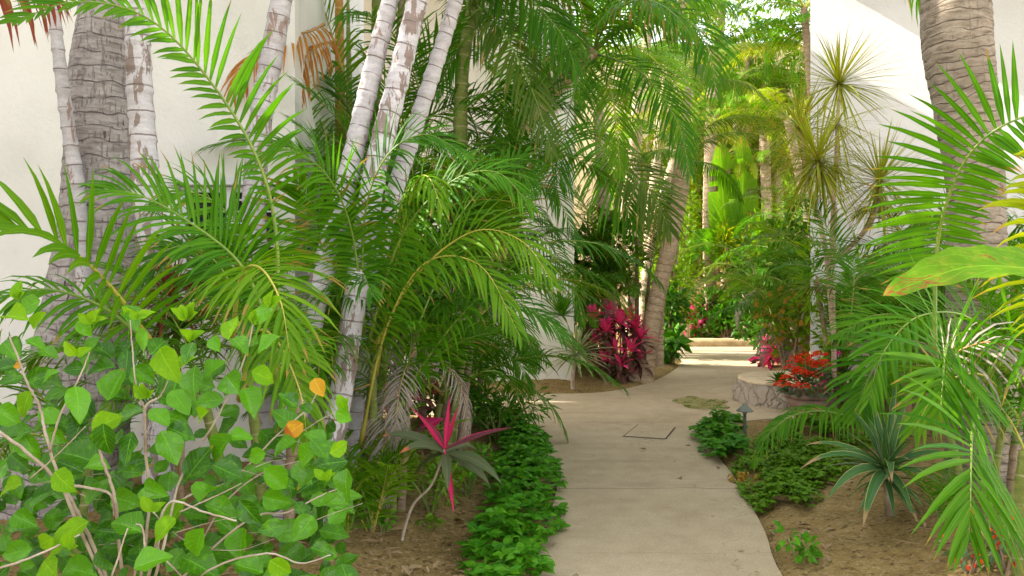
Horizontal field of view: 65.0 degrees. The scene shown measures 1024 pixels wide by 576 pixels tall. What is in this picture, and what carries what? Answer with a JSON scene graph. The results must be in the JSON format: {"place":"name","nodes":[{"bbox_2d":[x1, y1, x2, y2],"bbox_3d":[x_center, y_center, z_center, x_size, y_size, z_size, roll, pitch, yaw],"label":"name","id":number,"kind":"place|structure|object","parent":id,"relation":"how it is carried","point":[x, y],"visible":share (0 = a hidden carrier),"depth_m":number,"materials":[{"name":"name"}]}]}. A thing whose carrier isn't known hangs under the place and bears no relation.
{"place":"outdoors","nodes":[
{"label":"outdoors","id":0,"kind":"place"},
{"bbox_2d":[0,332,1023,575],"bbox_3d":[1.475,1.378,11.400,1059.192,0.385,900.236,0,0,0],"label":"ground","id":1,"kind":"structure","parent":0,"point":[850,530],"depth_m":4.74,"materials":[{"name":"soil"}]},
{"bbox_2d":[0,0,71,51],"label":"palm tree","id":2,"kind":"object","parent":1,"relation":"on","point":[5,5],"visible":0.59,"depth_m":3.70,"materials":[{"name":"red plant"}]},
{"bbox_2d":[47,4,90,313],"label":"palm tree","id":3,"kind":"object","parent":1,"relation":"on","point":[71,147],"visible":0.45,"depth_m":4.69,"materials":[{"name":"plant"}]},
{"bbox_2d":[0,0,138,519],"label":"coconut palm","id":4,"kind":"object","parent":1,"relation":"on","point":[96,72],"visible":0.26,"depth_m":4.86,"materials":[{"name":"grey plant"}]},
{"bbox_2d":[0,157,248,553],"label":"areca palm","id":5,"kind":"object","parent":1,"relation":"on","point":[8,217],"visible":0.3,"depth_m":3.02,"materials":[{"name":"green plant"}]},
{"bbox_2d":[124,0,174,501],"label":"palm tree","id":6,"kind":"object","parent":1,"relation":"on","point":[141,116],"visible":0.42,"depth_m":4.55,"materials":[{"name":"grey plant"}]},
{"bbox_2d":[99,234,240,541],"bbox_3d":[-1.702,0.535,4.092,0.732,1.622,0.790,0,0,0],"label":"cordyline","id":7,"kind":"object","parent":1,"relation":"on","point":[160,333],"visible":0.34,"depth_m":4.05,"materials":[{"name":"green plant"}]},
{"bbox_2d":[0,0,349,544],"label":"areca palm","id":8,"kind":"object","parent":1,"relation":"on","point":[293,330],"visible":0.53,"depth_m":3.43,"materials":[{"name":"green plant"}]},
{"bbox_2d":[0,281,362,575],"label":"hibiscus","id":9,"kind":"object","parent":1,"relation":"on","point":[122,538],"visible":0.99,"depth_m":2.55,"materials":[{"name":"green plant"}]},
{"bbox_2d":[0,0,363,461],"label":"white building","id":10,"kind":"structure","parent":1,"relation":"on","point":[30,132],"depth_m":6.15,"materials":[{"name":"paint"}]},
{"bbox_2d":[168,177,284,308],"bbox_3d":[-2.175,-0.342,6.207,0.885,1.003,0.185,0,0,0],"label":"window","id":11,"kind":"structure","parent":10,"relation":"in","point":[229,180],"depth_m":6.20,"materials":[{"name":"white paint"}]},
{"bbox_2d":[242,0,292,490],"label":"palm tree","id":12,"kind":"object","parent":1,"relation":"on","point":[278,16],"visible":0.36,"depth_m":5.14,"materials":[{"name":"plant"}]},
{"bbox_2d":[220,0,405,418],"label":"cane palm","id":13,"kind":"object","parent":1,"relation":"on","point":[338,42],"visible":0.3,"depth_m":7.06,"materials":[{"name":"plant"}]},
{"bbox_2d":[272,0,399,519],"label":"palm tree","id":14,"kind":"object","parent":1,"relation":"on","point":[367,92],"visible":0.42,"depth_m":4.88,"materials":[{"name":"grey plant"}]},
{"bbox_2d":[295,498,376,544],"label":"palm seedling","id":15,"kind":"object","parent":1,"relation":"on","point":[361,506],"visible":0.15,"depth_m":4.20,"materials":[{"name":"green plant"}]},
{"bbox_2d":[119,102,573,511],"bbox_3d":[-1.034,0.189,4.772,2.332,2.451,1.950,0,0,-24],"label":"areca palm","id":16,"kind":"object","parent":1,"relation":"on","point":[482,237],"visible":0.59,"depth_m":4.44,"materials":[{"name":"green plant"}]},
{"bbox_2d":[254,400,472,533],"bbox_3d":[-0.810,1.088,4.553,1.179,0.766,1.270,0,0,0],"label":"palm seedling","id":17,"kind":"object","parent":1,"relation":"on","point":[366,486],"visible":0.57,"depth_m":4.57,"materials":[{"name":"green plant"}]},
{"bbox_2d":[310,0,427,522],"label":"palm tree","id":18,"kind":"object","parent":1,"relation":"on","point":[398,75],"visible":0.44,"depth_m":4.80,"materials":[{"name":"grey plant"}]},
{"bbox_2d":[195,0,589,357],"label":"areca palm","id":19,"kind":"object","parent":1,"relation":"on","point":[421,68],"visible":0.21,"depth_m":6.88,"materials":[{"name":"green plant"}]},
{"bbox_2d":[200,112,587,508],"bbox_3d":[-1.097,0.113,5.674,3.028,2.551,2.330,0,0,39],"label":"areca palm","id":20,"kind":"object","parent":1,"relation":"on","point":[376,292],"visible":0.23,"depth_m":5.33,"materials":[{"name":"green plant"}]},
{"bbox_2d":[360,371,442,458],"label":"ti plant","id":21,"kind":"object","parent":1,"relation":"on","point":[434,421],"visible":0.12,"depth_m":6.23,"materials":[{"name":"pink plant"}]},
{"bbox_2d":[342,0,462,487],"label":"palm tree","id":22,"kind":"object","parent":1,"relation":"on","point":[431,76],"visible":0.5,"depth_m":5.25,"materials":[{"name":"plant"}]},
{"bbox_2d":[240,162,565,513],"bbox_3d":[-0.719,0.351,4.924,2.041,2.124,1.664,0,0,0],"label":"areca palm","id":23,"kind":"object","parent":1,"relation":"on","point":[292,191],"visible":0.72,"depth_m":4.60,"materials":[{"name":"green plant"}]},
{"bbox_2d":[388,455,470,513],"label":"plant","id":24,"kind":"object","parent":1,"relation":"on","point":[439,482],"visible":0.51,"depth_m":5.05,"materials":[{"name":"green plant"}]},
{"bbox_2d":[383,398,513,540],"bbox_3d":[-0.353,1.021,4.405,0.731,0.851,0.605,0,0,0],"label":"ti plant","id":25,"kind":"object","parent":1,"relation":"on","point":[475,463],"visible":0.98,"depth_m":4.35,"materials":[{"name":"red plant"}]},
{"bbox_2d":[412,371,505,418],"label":"shrub","id":26,"kind":"object","parent":1,"relation":"on","point":[435,397],"visible":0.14,"depth_m":8.25,"materials":[{"name":"green plant"}]},
{"bbox_2d":[426,440,501,497],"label":"plant","id":27,"kind":"object","parent":1,"relation":"on","point":[469,487],"visible":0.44,"depth_m":5.58,"materials":[{"name":"green plant"}]},
{"bbox_2d":[364,0,574,380],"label":"white building","id":28,"kind":"structure","parent":1,"relation":"on","point":[475,73],"depth_m":12.30,"materials":[{"name":"paint"}]},
{"bbox_2d":[280,37,667,454],"bbox_3d":[-0.461,-0.349,6.913,3.176,3.516,3.245,0,0,-36],"label":"areca palm","id":29,"kind":"object","parent":1,"relation":"on","point":[535,166],"visible":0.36,"depth_m":6.57,"materials":[{"name":"green plant"}]},
{"bbox_2d":[457,381,563,443],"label":"shrub","id":30,"kind":"object","parent":1,"relation":"on","point":[504,414],"visible":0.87,"depth_m":7.55,"materials":[{"name":"plant"}]},
{"bbox_2d":[454,399,570,575],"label":"groundcover","id":31,"kind":"object","parent":1,"relation":"on","point":[528,449],"visible":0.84,"depth_m":4.81,"materials":[{"name":"green plant"}]},
{"bbox_2d":[422,129,603,427],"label":"areca palm","id":32,"kind":"object","parent":1,"relation":"on","point":[525,377],"visible":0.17,"depth_m":7.83,"materials":[{"name":"green plant"}]},
{"bbox_2d":[388,66,648,443],"bbox_3d":[-0.613,-0.254,8.291,3.005,3.661,2.807,0,0,-28],"label":"areca palm","id":33,"kind":"object","parent":1,"relation":"on","point":[533,239],"visible":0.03,"depth_m":7.92,"materials":[{"name":"green plant"}]},
{"bbox_2d":[437,0,652,442],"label":"palm tree","id":34,"kind":"object","parent":1,"relation":"on","point":[460,122],"visible":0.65,"depth_m":6.56,"materials":[{"name":"green plant"}]},
{"bbox_2d":[533,282,615,388],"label":"yucca","id":35,"kind":"object","parent":1,"relation":"on","point":[563,307],"visible":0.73,"depth_m":11.75,"materials":[{"name":"green plant"}]},
{"bbox_2d":[478,0,718,366],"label":"palm tree","id":36,"kind":"object","parent":1,"relation":"on","point":[641,197],"visible":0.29,"depth_m":11.23,"materials":[{"name":"green plant"}]},
{"bbox_2d":[428,0,770,439],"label":"palm tree","id":37,"kind":"object","parent":1,"relation":"on","point":[675,21],"visible":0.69,"depth_m":7.40,"materials":[{"name":"green plant"}]},
{"bbox_2d":[574,204,649,365],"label":"shrub","id":38,"kind":"object","parent":1,"relation":"on","point":[603,266],"visible":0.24,"depth_m":13.41,"materials":[{"name":"green plant"}]},
{"bbox_2d":[579,298,660,384],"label":"ti plant","id":39,"kind":"object","parent":1,"relation":"on","point":[620,361],"visible":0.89,"depth_m":12.69,"materials":[{"name":"pink plant"}]},
{"bbox_2d":[574,243,668,372],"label":"areca palm","id":40,"kind":"object","parent":1,"relation":"on","point":[618,276],"visible":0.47,"depth_m":13.07,"materials":[{"name":"green plant"}]},
{"bbox_2d":[574,178,683,373],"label":"areca palm","id":41,"kind":"object","parent":1,"relation":"on","point":[634,286],"visible":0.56,"depth_m":13.32,"materials":[{"name":"green plant"}]},
{"bbox_2d":[589,99,700,276],"bbox_3d":[3.923,-2.485,23.581,3.448,7.745,1.528,0,0,0],"label":"shrub","id":42,"kind":"object","parent":1,"relation":"on","point":[626,147],"visible":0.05,"depth_m":23.48,"materials":[{"name":"green plant"}]},
{"bbox_2d":[575,0,735,311],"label":"palm tree","id":43,"kind":"object","parent":1,"relation":"on","point":[649,45],"visible":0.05,"depth_m":18.83,"materials":[{"name":"green plant"}]},
{"bbox_2d":[592,21,723,341],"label":"palm tree","id":44,"kind":"object","parent":1,"relation":"on","point":[632,144],"visible":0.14,"depth_m":18.48,"materials":[{"name":"green plant"}]},
{"bbox_2d":[643,279,691,343],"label":"shrub","id":45,"kind":"object","parent":1,"relation":"on","point":[674,314],"visible":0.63,"depth_m":17.07,"materials":[{"name":"green plant"}]},
{"bbox_2d":[634,167,704,347],"bbox_3d":[3.472,-0.642,17.972,1.631,4.354,1.690,0,0,0],"label":"shrub","id":46,"kind":"object","parent":1,"relation":"on","point":[675,274],"visible":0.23,"depth_m":17.84,"materials":[{"name":"green plant"}]},
{"bbox_2d":[603,0,750,280],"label":"palm tree","id":47,"kind":"object","parent":1,"relation":"on","point":[705,21],"visible":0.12,"depth_m":22.08,"materials":[{"name":"green plant"}]},
{"bbox_2d":[663,323,693,363],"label":"shrub","id":48,"kind":"object","parent":1,"relation":"on","point":[671,355],"visible":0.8,"depth_m":15.51,"materials":[{"name":"green plant"}]},
{"bbox_2d":[647,175,711,323],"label":"shrub","id":49,"kind":"object","parent":1,"relation":"on","point":[684,244],"visible":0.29,"depth_m":21.57,"materials":[{"name":"green plant"}]},
{"bbox_2d":[661,163,703,278],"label":"shrub","id":50,"kind":"object","parent":1,"relation":"on","point":[699,227],"visible":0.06,"depth_m":23.61,"materials":[{"name":"green plant"}]},
{"bbox_2d":[596,113,772,383],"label":"palm tree","id":51,"kind":"object","parent":1,"relation":"on","point":[657,298],"visible":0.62,"depth_m":12.76,"materials":[{"name":"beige plant"}]},
{"bbox_2d":[607,41,773,366],"bbox_3d":[2.872,-1.428,13.258,2.829,5.478,2.988,0,0,0],"label":"palm tree","id":52,"kind":"object","parent":1,"relation":"on","point":[659,362],"visible":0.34,"depth_m":13.31,"materials":[{"name":"green plant"}]},
{"bbox_2d":[574,45,809,275],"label":"cream building","id":53,"kind":"structure","parent":1,"relation":"on","point":[582,183],"depth_m":25.50,"materials":[{"name":"paint"}]},
{"bbox_2d":[612,87,775,326],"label":"palm tree","id":54,"kind":"object","parent":1,"relation":"on","point":[644,275],"visible":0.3,"depth_m":17.53,"materials":[{"name":"green plant"}]},
{"bbox_2d":[684,303,715,335],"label":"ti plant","id":55,"kind":"object","parent":1,"relation":"on","point":[701,322],"visible":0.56,"depth_m":21.49,"materials":[{"name":"pink plant"}]},
{"bbox_2d":[685,285,742,337],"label":"shrub","id":56,"kind":"object","parent":1,"relation":"on","point":[721,326],"visible":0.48,"depth_m":21.26,"materials":[{"name":"green plant"}]},
{"bbox_2d":[688,406,752,456],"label":"groundcover","id":57,"kind":"object","parent":1,"relation":"on","point":[731,439],"visible":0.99,"depth_m":7.42,"materials":[{"name":"green plant"}]},
{"bbox_2d":[687,338,753,346],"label":"stone kerb","id":58,"kind":"structure","parent":1,"relation":"on","point":[715,342],"depth_m":20.57,"materials":[{"name":"stone"}]},
{"bbox_2d":[686,124,758,278],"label":"shrub","id":59,"kind":"object","parent":1,"relation":"on","point":[701,197],"visible":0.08,"depth_m":23.10,"materials":[{"name":"green plant"}]},
{"bbox_2d":[686,133,767,334],"bbox_3d":[5.692,-1.382,21.061,1.925,5.469,1.293,0,0,-35],"label":"banana plant","id":60,"kind":"object","parent":1,"relation":"on","point":[736,211],"visible":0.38,"depth_m":21.39,"materials":[{"name":"green plant"}]},
{"bbox_2d":[653,6,803,333],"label":"palm tree","id":61,"kind":"object","parent":1,"relation":"on","point":[708,157],"visible":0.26,"depth_m":21.96,"materials":[{"name":"green plant"}]},
{"bbox_2d":[658,55,806,237],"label":"palm tree","id":62,"kind":"object","parent":1,"relation":"on","point":[757,73],"visible":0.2,"depth_m":22.82,"materials":[{"name":"green plant"}]},
{"bbox_2d":[705,213,760,335],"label":"shrub","id":63,"kind":"object","parent":1,"relation":"on","point":[735,240],"visible":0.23,"depth_m":21.31,"materials":[{"name":"green plant"}]},
{"bbox_2d":[691,129,780,289],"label":"palm tree","id":64,"kind":"object","parent":1,"relation":"on","point":[741,167],"visible":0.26,"depth_m":21.89,"materials":[{"name":"green plant"}]},
{"bbox_2d":[680,73,805,133],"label":"palm tree","id":65,"kind":"object","parent":1,"relation":"on","point":[746,107],"visible":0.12,"depth_m":23.03,"materials":[{"name":"green plant"}]},
{"bbox_2d":[680,185,809,354],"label":"areca palm","id":66,"kind":"object","parent":1,"relation":"on","point":[748,226],"visible":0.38,"depth_m":15.60,"materials":[{"name":"green plant"}]},
{"bbox_2d":[695,107,807,264],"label":"palm tree","id":67,"kind":"object","parent":1,"relation":"on","point":[762,147],"visible":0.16,"depth_m":22.08,"materials":[{"name":"green plant"}]},
{"bbox_2d":[695,218,809,370],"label":"areca palm","id":68,"kind":"object","parent":1,"relation":"on","point":[780,250],"visible":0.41,"depth_m":13.01,"materials":[{"name":"green plant"}]},
{"bbox_2d":[723,274,784,349],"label":"shrub","id":69,"kind":"object","parent":1,"relation":"on","point":[747,328],"visible":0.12,"depth_m":19.56,"materials":[{"name":"green plant"}]},
{"bbox_2d":[704,87,809,237],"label":"palm tree","id":70,"kind":"object","parent":1,"relation":"on","point":[751,97],"visible":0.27,"depth_m":16.79,"materials":[{"name":"green plant"}]},
{"bbox_2d":[710,0,809,96],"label":"palm tree","id":71,"kind":"object","parent":1,"relation":"on","point":[804,6],"visible":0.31,"depth_m":19.32,"materials":[{"name":"green plant"}]},
{"bbox_2d":[728,107,798,268],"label":"shrub","id":72,"kind":"object","parent":1,"relation":"on","point":[759,203],"visible":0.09,"depth_m":22.54,"materials":[{"name":"green plant"}]},
{"bbox_2d":[722,12,809,102],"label":"palm tree","id":73,"kind":"object","parent":1,"relation":"on","point":[777,22],"visible":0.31,"depth_m":19.59,"materials":[{"name":"green plant"}]},
{"bbox_2d":[725,230,806,333],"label":"shrub","id":74,"kind":"object","parent":1,"relation":"on","point":[759,264],"visible":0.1,"depth_m":17.45,"materials":[{"name":"green plant"}]},
{"bbox_2d":[725,0,809,228],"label":"tree","id":75,"kind":"object","parent":1,"relation":"on","point":[747,65],"visible":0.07,"depth_m":24.19,"materials":[{"name":"green plant"}]},
{"bbox_2d":[748,319,786,355],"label":"shrub","id":76,"kind":"object","parent":1,"relation":"on","point":[752,332],"visible":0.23,"depth_m":16.08,"materials":[{"name":"green plant"}]},
{"bbox_2d":[748,334,790,368],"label":"ti plant","id":77,"kind":"object","parent":1,"relation":"on","point":[753,360],"visible":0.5,"depth_m":15.17,"materials":[{"name":"pink plant"}]},
{"bbox_2d":[731,149,808,218],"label":"palm tree","id":78,"kind":"object","parent":1,"relation":"on","point":[764,161],"visible":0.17,"depth_m":22.09,"materials":[{"name":"green plant"}]},
{"bbox_2d":[736,17,809,99],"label":"palm tree","id":79,"kind":"object","parent":1,"relation":"on","point":[789,57],"visible":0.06,"depth_m":23.44,"materials":[{"name":"green plant"}]},
{"bbox_2d":[748,167,803,339],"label":"shrub","id":80,"kind":"object","parent":1,"relation":"on","point":[799,222],"visible":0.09,"depth_m":20.61,"materials":[{"name":"green plant"}]},
{"bbox_2d":[748,284,809,370],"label":"shrub","id":81,"kind":"object","parent":1,"relation":"on","point":[778,339],"visible":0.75,"depth_m":12.54,"materials":[{"name":"green plant"}]},
{"bbox_2d":[759,189,809,364],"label":"shrub","id":82,"kind":"object","parent":1,"relation":"on","point":[796,225],"visible":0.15,"depth_m":14.64,"materials":[{"name":"green plant"}]},
{"bbox_2d":[770,520,823,564],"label":"plant","id":83,"kind":"object","parent":1,"relation":"on","point":[804,552],"visible":0.96,"depth_m":4.34,"materials":[{"name":"green plant"}]},
{"bbox_2d":[728,406,873,512],"bbox_3d":[2.324,1.302,6.474,1.124,0.400,2.802,0,0,25],"label":"groundcover","id":84,"kind":"object","parent":1,"relation":"on","point":[783,472],"visible":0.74,"depth_m":6.04,"materials":[{"name":"green plant"}]},
{"bbox_2d":[783,390,837,418],"bbox_3d":[3.170,1.265,8.549,0.543,0.300,0.544,0,0,0],"label":"flower pot","id":85,"kind":"object","parent":1,"relation":"on","point":[793,400],"visible":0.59,"depth_m":8.38,"materials":[{"name":"brown ceramic"}]},
{"bbox_2d":[773,350,842,398],"bbox_3d":[3.128,0.908,8.549,0.791,0.483,0.710,0,0,0],"label":"kalanchoe","id":86,"kind":"object","parent":85,"relation":"on","point":[805,372],"visible":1,"depth_m":8.45,"materials":[{"name":"red plant"}]},
{"bbox_2d":[809,343,846,403],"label":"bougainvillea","id":87,"kind":"object","parent":1,"relation":"on","point":[826,380],"visible":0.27,"depth_m":9.32,"materials":[{"name":"red plant"}]},
{"bbox_2d":[788,229,873,408],"bbox_3d":[3.812,0.431,9.470,1.078,2.388,0.633,0,0,0],"label":"shrub","id":88,"kind":"object","parent":1,"relation":"on","point":[818,304],"visible":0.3,"depth_m":9.46,"materials":[{"name":"green plant"}]},
{"bbox_2d":[728,20,941,408],"bbox_3d":[3.280,-0.550,8.422,2.454,4.523,2.396,0,0,-43],"label":"dragon tree","id":89,"kind":"object","parent":1,"relation":"on","point":[803,128],"visible":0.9,"depth_m":8.41,"materials":[{"name":"green plant"}]},
{"bbox_2d":[786,244,893,409],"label":"areca palm","id":90,"kind":"object","parent":1,"relation":"on","point":[828,333],"visible":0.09,"depth_m":9.55,"materials":[{"name":"green plant"}]},
{"bbox_2d":[738,188,945,381],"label":"areca palm","id":91,"kind":"object","parent":1,"relation":"on","point":[807,273],"visible":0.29,"depth_m":8.15,"materials":[{"name":"green plant"}]},
{"bbox_2d":[802,386,948,525],"bbox_3d":[2.161,1.006,4.774,0.753,0.889,1.120,0,0,39],"label":"variegated dracaena","id":92,"kind":"object","parent":1,"relation":"on","point":[884,439],"visible":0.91,"depth_m":4.75,"materials":[{"name":"green plant"}]},
{"bbox_2d":[823,247,939,412],"bbox_3d":[4.424,0.526,9.413,1.609,2.205,0.819,0,0,-12],"label":"shrub","id":93,"kind":"object","parent":1,"relation":"on","point":[885,402],"visible":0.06,"depth_m":9.35,"materials":[{"name":"green plant"}]},
{"bbox_2d":[749,235,1020,470],"bbox_3d":[2.757,0.449,5.802,2.222,1.852,4.356,0,0,45],"label":"areca palm","id":94,"kind":"object","parent":1,"relation":"on","point":[879,384],"visible":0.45,"depth_m":5.08,"materials":[{"name":"green plant"}]},
{"bbox_2d":[810,0,1023,403],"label":"white building","id":95,"kind":"structure","parent":1,"relation":"on","point":[894,22],"depth_m":10.05,"materials":[{"name":"paint"}]},
{"bbox_2d":[838,181,1023,407],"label":"areca palm","id":96,"kind":"object","parent":1,"relation":"on","point":[1019,226],"visible":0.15,"depth_m":6.39,"materials":[{"name":"green plant"}]},
{"bbox_2d":[839,237,1023,513],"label":"areca palm","id":97,"kind":"object","parent":1,"relation":"on","point":[997,301],"visible":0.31,"depth_m":4.60,"materials":[{"name":"green plant"}]},
{"bbox_2d":[885,458,980,519],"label":"palm seedling","id":98,"kind":"object","parent":1,"relation":"on","point":[932,493],"visible":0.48,"depth_m":4.61,"materials":[{"name":"green plant"}]},
{"bbox_2d":[859,44,1023,575],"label":"areca palm","id":99,"kind":"object","parent":1,"relation":"on","point":[957,510],"visible":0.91,"depth_m":3.36,"materials":[{"name":"green plant"}]},
{"bbox_2d":[883,245,1023,295],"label":"banana plant","id":100,"kind":"object","parent":1,"relation":"on","point":[950,265],"visible":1,"depth_m":2.48,"materials":[{"name":"green plant"}]},
{"bbox_2d":[905,0,1023,489],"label":"coconut palm","id":101,"kind":"object","parent":1,"relation":"on","point":[949,29],"visible":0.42,"depth_m":5.04,"materials":[{"name":"brown plant"}]},
{"bbox_2d":[940,529,1005,573],"bbox_3d":[2.211,1.291,3.862,0.254,0.256,0.233,0,0,-13],"label":"kalanchoe","id":102,"kind":"object","parent":1,"relation":"on","point":[965,566],"visible":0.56,"depth_m":3.83,"materials":[{"name":"green plant"}]},
{"bbox_2d":[951,507,1023,575],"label":"kalanchoe","id":103,"kind":"object","parent":1,"relation":"on","point":[991,559],"visible":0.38,"depth_m":3.75,"materials":[{"name":"green plant"}]},
{"bbox_2d":[383,347,793,575],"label":"path","id":104,"kind":"structure","parent":0,"point":[634,509],"depth_m":6.08,"materials":[{"name":"beige concrete"}]},
{"bbox_2d":[624,425,675,438],"bbox_3d":[1.449,1.506,8.387,0.441,0.028,0.758,0,0,20],"label":"access hatch","id":105,"kind":"object","parent":104,"relation":"in","point":[651,431],"visible":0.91,"depth_m":8.32,"materials":[{"name":"beige concrete"}]},
{"bbox_2d":[672,396,729,408],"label":"puddle","id":106,"kind":"object","parent":104,"relation":"on","point":[694,402],"visible":0.96,"depth_m":10.51,"materials":[{"name":"liquid"}]},
{"bbox_2d":[731,371,861,410],"bbox_3d":[3.859,1.363,10.651,1.817,0.374,1.817,0,0,0],"label":"stone seat","id":107,"kind":"object","parent":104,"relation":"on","point":[753,388],"visible":0.41,"depth_m":10.23,"materials":[{"name":"stone"}]},
{"bbox_2d":[574,0,809,44],"label":"sky","id":108,"kind":"structure","parent":0,"point":[774,14],"materials":[{"name":"white"}]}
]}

